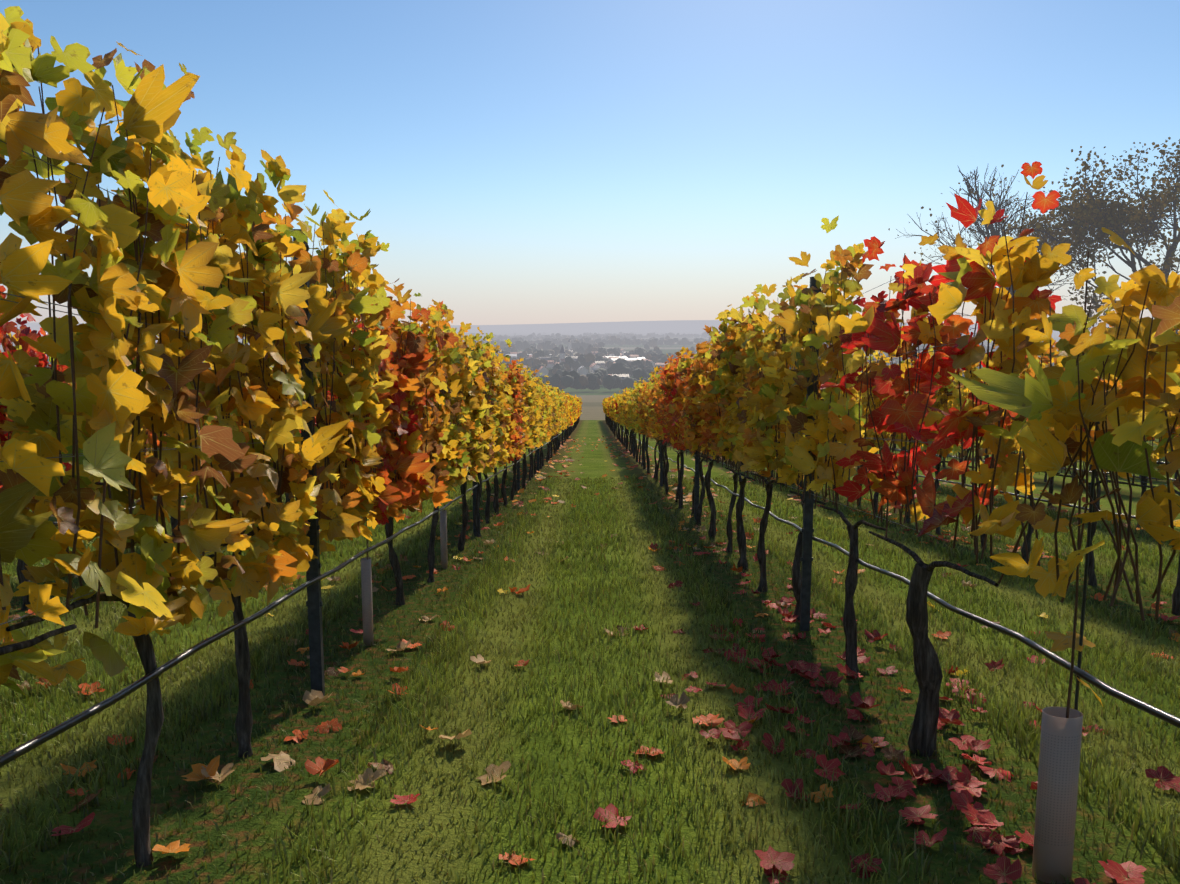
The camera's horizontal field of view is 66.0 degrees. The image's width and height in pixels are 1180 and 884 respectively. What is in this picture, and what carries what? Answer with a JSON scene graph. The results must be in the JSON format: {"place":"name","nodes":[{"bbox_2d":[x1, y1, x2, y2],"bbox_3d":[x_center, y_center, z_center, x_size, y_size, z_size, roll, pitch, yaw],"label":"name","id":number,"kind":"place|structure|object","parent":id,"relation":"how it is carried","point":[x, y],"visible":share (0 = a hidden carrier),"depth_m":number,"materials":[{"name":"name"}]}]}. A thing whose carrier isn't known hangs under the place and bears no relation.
{"place":"outdoors","nodes":[
{"label":"outdoors","id":0,"kind":"place"},
{"bbox_2d":[0,320,1179,883],"bbox_3d":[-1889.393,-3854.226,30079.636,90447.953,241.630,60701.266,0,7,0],"label":"terrain","id":1,"kind":"structure","parent":0,"point":[598,462],"depth_m":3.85,"materials":[{"name":"green plant"}]},
{"bbox_2d":[366,517,367,559],"bbox_3d":[-1.273,0.724,5.187,0.019,0.900,0.017,0,7,0],"label":"young vine stem","id":2,"kind":"object","parent":1,"relation":"on","point":[367,539],"visible":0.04,"depth_m":5.17,"materials":[{"name":"brown plant"}]},
{"bbox_2d":[361,558,373,645],"bbox_3d":[-1.277,0.923,5.207,0.058,0.520,0.053,0,7,0],"label":"vine guard","id":3,"kind":"object","parent":1,"relation":"on","point":[367,602],"visible":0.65,"depth_m":5.19,"materials":[{"name":"plastic"}]},
{"bbox_2d":[440,510,447,568],"bbox_3d":[-1.270,0.852,7.889,0.058,0.520,0.053,0,7,0],"label":"vine guard","id":4,"kind":"object","parent":1,"relation":"on","point":[443,535],"visible":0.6,"depth_m":7.87,"materials":[{"name":"plastic"}]},
{"bbox_2d":[46,331,1101,389],"bbox_3d":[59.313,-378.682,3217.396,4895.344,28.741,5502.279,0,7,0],"label":"distant trees","id":5,"kind":"object","parent":1,"relation":"on","point":[568,378],"visible":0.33,"depth_m":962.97,"materials":[{"name":"green plant"}]},
{"bbox_2d":[270,339,897,378],"bbox_3d":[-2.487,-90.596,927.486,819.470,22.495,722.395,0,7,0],"label":"distant town","id":6,"kind":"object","parent":1,"relation":"on","point":[583,370],"depth_m":842.75,"materials":[{"name":"beige"}]},
{"bbox_2d":[0,6,1179,695],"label":"vine leaves","id":7,"kind":"object","parent":1,"relation":"on","point":[1038,402],"visible":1,"depth_m":2.88,"materials":[{"name":"yellow plant"}]},
{"bbox_2d":[0,414,1179,867],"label":"vine trunks","id":8,"kind":"object","parent":1,"relation":"on","point":[924,726],"visible":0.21,"depth_m":4.58,"materials":[{"name":"brown plant"}]},
{"bbox_2d":[3,332,1178,467],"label":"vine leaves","id":9,"kind":"object","parent":8,"relation":"attached to","point":[609,405],"visible":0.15,"depth_m":41.31,"materials":[{"name":"yellow plant"}]},
{"bbox_2d":[158,338,1049,461],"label":"vine leaves","id":10,"kind":"object","parent":8,"relation":"attached to","point":[543,419],"visible":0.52,"depth_m":16.22,"materials":[{"name":"yellow plant"}]},
{"bbox_2d":[0,46,1179,627],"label":"vine shoots","id":11,"kind":"object","parent":1,"relation":"on","point":[1120,564],"visible":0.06,"depth_m":2.69,"materials":[{"name":"brown plant"}]},
{"bbox_2d":[0,504,1179,883],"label":"fallen leaves","id":12,"kind":"object","parent":1,"relation":"on","point":[1002,868],"visible":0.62,"depth_m":3.46,"materials":[{"name":"red plant"}]},
{"bbox_2d":[50,436,1133,519],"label":"fallen leaves","id":13,"kind":"object","parent":1,"relation":"on","point":[689,496],"visible":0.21,"depth_m":18.59,"materials":[{"name":"brown plant"}]},
{"bbox_2d":[293,229,1049,694],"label":"trellis posts","id":14,"kind":"object","parent":1,"relation":"on","point":[315,633],"visible":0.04,"depth_m":4.27,"materials":[{"name":"brown wood"}]},
{"bbox_2d":[0,426,1179,766],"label":"drip hose","id":15,"kind":"object","parent":14,"relation":"attached to","point":[176,660],"visible":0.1,"depth_m":2.82,"materials":[{"name":"black plastic"}]},
{"bbox_2d":[888,164,1078,335],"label":"bare tree","id":16,"kind":"object","parent":1,"relation":"on","point":[985,231],"depth_m":45.52,"materials":[{"name":"brown plant"}]},
{"bbox_2d":[1032,707,1082,883],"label":"vine guard","id":17,"kind":"object","parent":1,"relation":"on","point":[1057,784],"visible":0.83,"depth_m":2.53,"materials":[{"name":"plastic"}]},
{"bbox_2d":[1029,227,1134,705],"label":"vine leaves","id":18,"kind":"object","parent":1,"relation":"on","point":[1045,585],"visible":0.69,"depth_m":2.52,"materials":[{"name":"plant"}]},
{"bbox_2d":[1000,137,1179,333],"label":"sparse tree","id":19,"kind":"object","parent":1,"relation":"on","point":[1138,214],"depth_m":38.41,"materials":[{"name":"grey plant"}]},
{"bbox_2d":[0,140,1179,624],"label":"trellis wires","id":20,"kind":"object","parent":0,"point":[404,330],"visible":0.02,"depth_m":2.86,"materials":[{"name":"grey metal"}]},
{"bbox_2d":[0,0,1179,324],"label":"sky","id":21,"kind":"structure","parent":0,"point":[516,161],"materials":[{"name":"blue"}]},
{"bbox_2d":[1066,251,1088,717],"bbox_3d":[1.317,0.346,2.479,0.045,1.700,0.037,0,7,0],"label":"young vine stem","id":22,"kind":"object","parent":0,"point":[1075,615],"visible":0.56,"depth_m":2.48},
{"bbox_2d":[1074,422,1098,709],"bbox_3d":[1.371,0.615,2.544,0.018,1.450,0.014,0,7,0],"label":"support stake","id":23,"kind":"object","parent":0,"point":[1084,589],"visible":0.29,"depth_m":2.51,"materials":[{"name":"brown wood"}]}
]}

